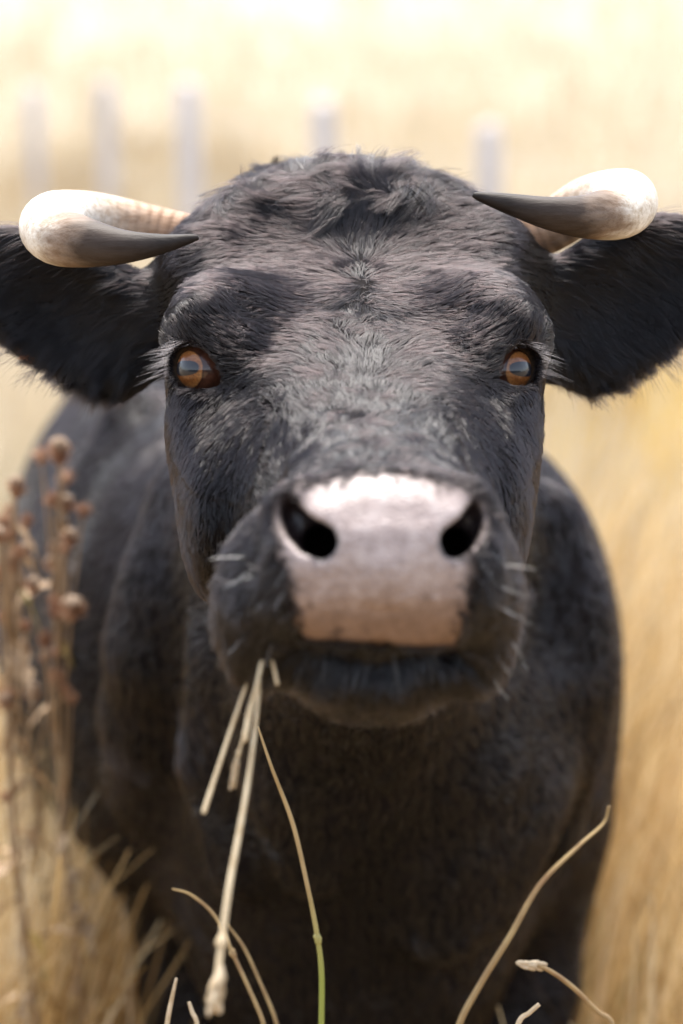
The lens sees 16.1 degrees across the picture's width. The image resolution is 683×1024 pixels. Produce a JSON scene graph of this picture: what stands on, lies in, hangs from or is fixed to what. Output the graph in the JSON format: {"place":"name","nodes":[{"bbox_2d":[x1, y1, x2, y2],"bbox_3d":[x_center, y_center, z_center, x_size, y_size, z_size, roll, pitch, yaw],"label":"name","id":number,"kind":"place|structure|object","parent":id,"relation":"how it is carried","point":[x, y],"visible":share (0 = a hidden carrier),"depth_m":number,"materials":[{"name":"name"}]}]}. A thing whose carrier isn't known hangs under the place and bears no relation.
{"place":"outdoors","nodes":[
{"label":"outdoors","id":0,"kind":"place"},
{"bbox_2d":[0,394,682,1023],"bbox_3d":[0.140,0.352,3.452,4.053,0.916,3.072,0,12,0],"label":"dry grass","id":1,"kind":"structure","parent":0,"point":[108,988],"depth_m":3.16,"materials":[{"name":"beige plant"}]},
{"bbox_2d":[0,0,682,975],"bbox_3d":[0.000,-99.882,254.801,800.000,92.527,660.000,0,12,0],"label":"ground","id":2,"kind":"structure","parent":0,"point":[280,44],"depth_m":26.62,"materials":[{"name":"beige plant"}]},
{"bbox_2d":[3,714,28,1023],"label":"tall stalk","id":3,"kind":"object","parent":2,"relation":"on","point":[22,974],"visible":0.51,"depth_m":2.50,"materials":[{"name":"brown plant"}]},
{"bbox_2d":[0,475,64,1023],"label":"thistle plant","id":4,"kind":"object","parent":2,"relation":"on","point":[18,656],"visible":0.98,"depth_m":2.42,"materials":[{"name":"brown plant"}]},
{"bbox_2d":[0,731,65,1023],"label":"thistle plant","id":5,"kind":"object","parent":2,"relation":"on","point":[28,840],"visible":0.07,"depth_m":2.79,"materials":[{"name":"brown plant"}]},
{"bbox_2d":[25,85,43,199],"bbox_3d":[-1.860,-2.004,14.719,0.102,1.175,0.092,0,12,0],"label":"fence post","id":6,"kind":"object","parent":2,"relation":"on","point":[35,140],"visible":0.66,"depth_m":14.63,"materials":[{"name":"grey wood"}]},
{"bbox_2d":[14,436,100,1023],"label":"thistle plant","id":7,"kind":"object","parent":2,"relation":"on","point":[64,607],"visible":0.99,"depth_m":2.47,"materials":[{"name":"brown plant"}]},
{"bbox_2d":[56,811,74,1023],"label":"tall stalk","id":8,"kind":"object","parent":2,"relation":"on","point":[64,892],"visible":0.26,"depth_m":2.70,"materials":[{"name":"brown plant"}]},
{"bbox_2d":[91,866,96,1023],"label":"tall stalk","id":9,"kind":"object","parent":2,"relation":"on","point":[95,919],"visible":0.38,"depth_m":2.70,"materials":[{"name":"brown plant"}]},
{"bbox_2d":[97,79,116,195],"bbox_3d":[-1.326,-1.821,13.727,0.107,1.251,0.097,0,12,0],"label":"fence post","id":10,"kind":"object","parent":2,"relation":"on","point":[107,141],"visible":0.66,"depth_m":13.63,"materials":[{"name":"grey wood"}]},
{"bbox_2d":[120,900,132,1023],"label":"tall stalk","id":11,"kind":"object","parent":2,"relation":"on","point":[128,973],"visible":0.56,"depth_m":2.60,"materials":[{"name":"brown plant"}]},
{"bbox_2d":[0,106,311,224],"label":"brown weeds","id":12,"kind":"object","parent":2,"relation":"on","point":[152,160],"visible":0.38,"depth_m":16.22,"materials":[{"name":"beige plant"}]},
{"bbox_2d":[165,978,177,1023],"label":"grass stem","id":13,"kind":"object","parent":2,"relation":"on","point":[169,1011],"visible":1,"depth_m":1.85,"materials":[{"name":"beige plant"}]},
{"bbox_2d":[176,80,201,213],"bbox_3d":[-0.774,-1.538,12.332,0.128,1.310,0.118,0,12,0],"label":"fence post","id":14,"kind":"object","parent":2,"relation":"on","point":[188,130],"visible":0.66,"depth_m":12.22,"materials":[{"name":"grey wood"}]},
{"bbox_2d":[3,163,553,253],"bbox_3d":[-0.882,-1.618,12.693,0.222,0.367,13.595,-6,14,-28],"label":"fence wire","id":15,"kind":"object","parent":14,"relation":"attached to","point":[119,170],"visible":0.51,"depth_m":13.40,"materials":[{"name":"grey metal"}]},
{"bbox_2d":[0,104,682,197],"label":"fence wire","id":16,"kind":"object","parent":14,"relation":"attached to","point":[334,134],"visible":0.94,"depth_m":11.09,"materials":[{"name":"grey metal"}]},
{"bbox_2d":[188,1002,198,1023],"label":"grass stem","id":17,"kind":"object","parent":2,"relation":"on","point":[193,1015],"visible":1,"depth_m":1.85,"materials":[{"name":"beige plant"}]},
{"bbox_2d":[172,888,265,1023],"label":"grass stem","id":18,"kind":"object","parent":2,"relation":"on","point":[232,953],"visible":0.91,"depth_m":1.90,"materials":[{"name":"beige plant"}]},
{"bbox_2d":[227,924,277,1023],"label":"grass stem","id":19,"kind":"object","parent":2,"relation":"on","point":[258,979],"visible":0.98,"depth_m":1.95,"materials":[{"name":"beige plant"}]},
{"bbox_2d":[257,726,323,1023],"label":"grass stem","id":20,"kind":"object","parent":2,"relation":"on","point":[317,937],"visible":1,"depth_m":1.84,"materials":[{"name":"green plant"}]},
{"bbox_2d":[312,99,335,157],"bbox_3d":[-0.081,-1.289,11.329,0.123,1.273,0.113,0,12,0],"label":"fence post","id":21,"kind":"object","parent":2,"relation":"on","point":[323,113],"visible":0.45,"depth_m":11.18,"materials":[{"name":"grey wood"}]},
{"bbox_2d":[0,143,682,1023],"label":"cow","id":22,"kind":"object","parent":2,"relation":"on","point":[298,419],"visible":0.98,"depth_m":1.84},
{"bbox_2d":[201,683,247,813],"bbox_3d":[-0.068,0.134,1.467,0.003,0.088,0.056,8,15,34],"label":"straw","id":23,"kind":"object","parent":22,"relation":"attached to","point":[208,797],"visible":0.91,"depth_m":1.46,"materials":[{"name":"beige plant"}]},
{"bbox_2d":[205,680,261,1016],"bbox_3d":[-0.060,0.189,1.437,0.010,0.188,0.130,3,12,14],"label":"straw","id":24,"kind":"object","parent":22,"relation":"attached to","point":[215,994],"visible":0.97,"depth_m":1.41,"materials":[{"name":"beige plant"}]},
{"bbox_2d":[229,730,243,789],"bbox_3d":[-0.060,0.141,1.472,0.005,0.054,0.024,11,16,42],"label":"straw","id":25,"kind":"object","parent":22,"relation":"attached to","point":[234,774],"visible":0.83,"depth_m":1.47,"materials":[{"name":"beige plant"}]},
{"bbox_2d":[242,659,262,741],"bbox_3d":[-0.052,0.109,1.449,0.003,0.050,0.037,4,13,19],"label":"straw","id":26,"kind":"object","parent":22,"relation":"attached to","point":[248,717],"visible":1,"depth_m":1.44,"materials":[{"name":"beige plant"}]},
{"bbox_2d":[271,660,278,684],"bbox_3d":[-0.041,0.093,1.461,0.007,0.020,0.014,0,12,0],"label":"straw","id":27,"kind":"object","parent":22,"relation":"attached to","point":[275,673],"visible":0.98,"depth_m":1.46,"materials":[{"name":"beige plant"}]},
{"bbox_2d":[477,122,500,192],"bbox_3d":[0.612,-1.008,10.125,0.112,1.240,0.102,0,12,0],"label":"fence post","id":28,"kind":"object","parent":2,"relation":"on","point":[489,167],"visible":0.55,"depth_m":9.99,"materials":[{"name":"grey wood"}]},
{"bbox_2d":[516,1003,539,1023],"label":"grass stem","id":29,"kind":"object","parent":2,"relation":"on","point":[523,1016],"visible":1,"depth_m":1.80,"materials":[{"name":"beige plant"}]},
{"bbox_2d":[456,806,609,1023],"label":"grass stem","id":30,"kind":"object","parent":2,"relation":"on","point":[498,955],"visible":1,"depth_m":1.90,"materials":[{"name":"beige plant"}]},
{"bbox_2d":[515,960,614,1023],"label":"grass stem","id":31,"kind":"object","parent":2,"relation":"on","point":[534,965],"visible":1,"depth_m":1.85,"materials":[{"name":"beige plant"}]},
{"bbox_2d":[544,353,682,601],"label":"ochre grass","id":32,"kind":"structure","parent":0,"point":[676,392],"depth_m":6.71,"materials":[{"name":"beige plant"}]}
]}

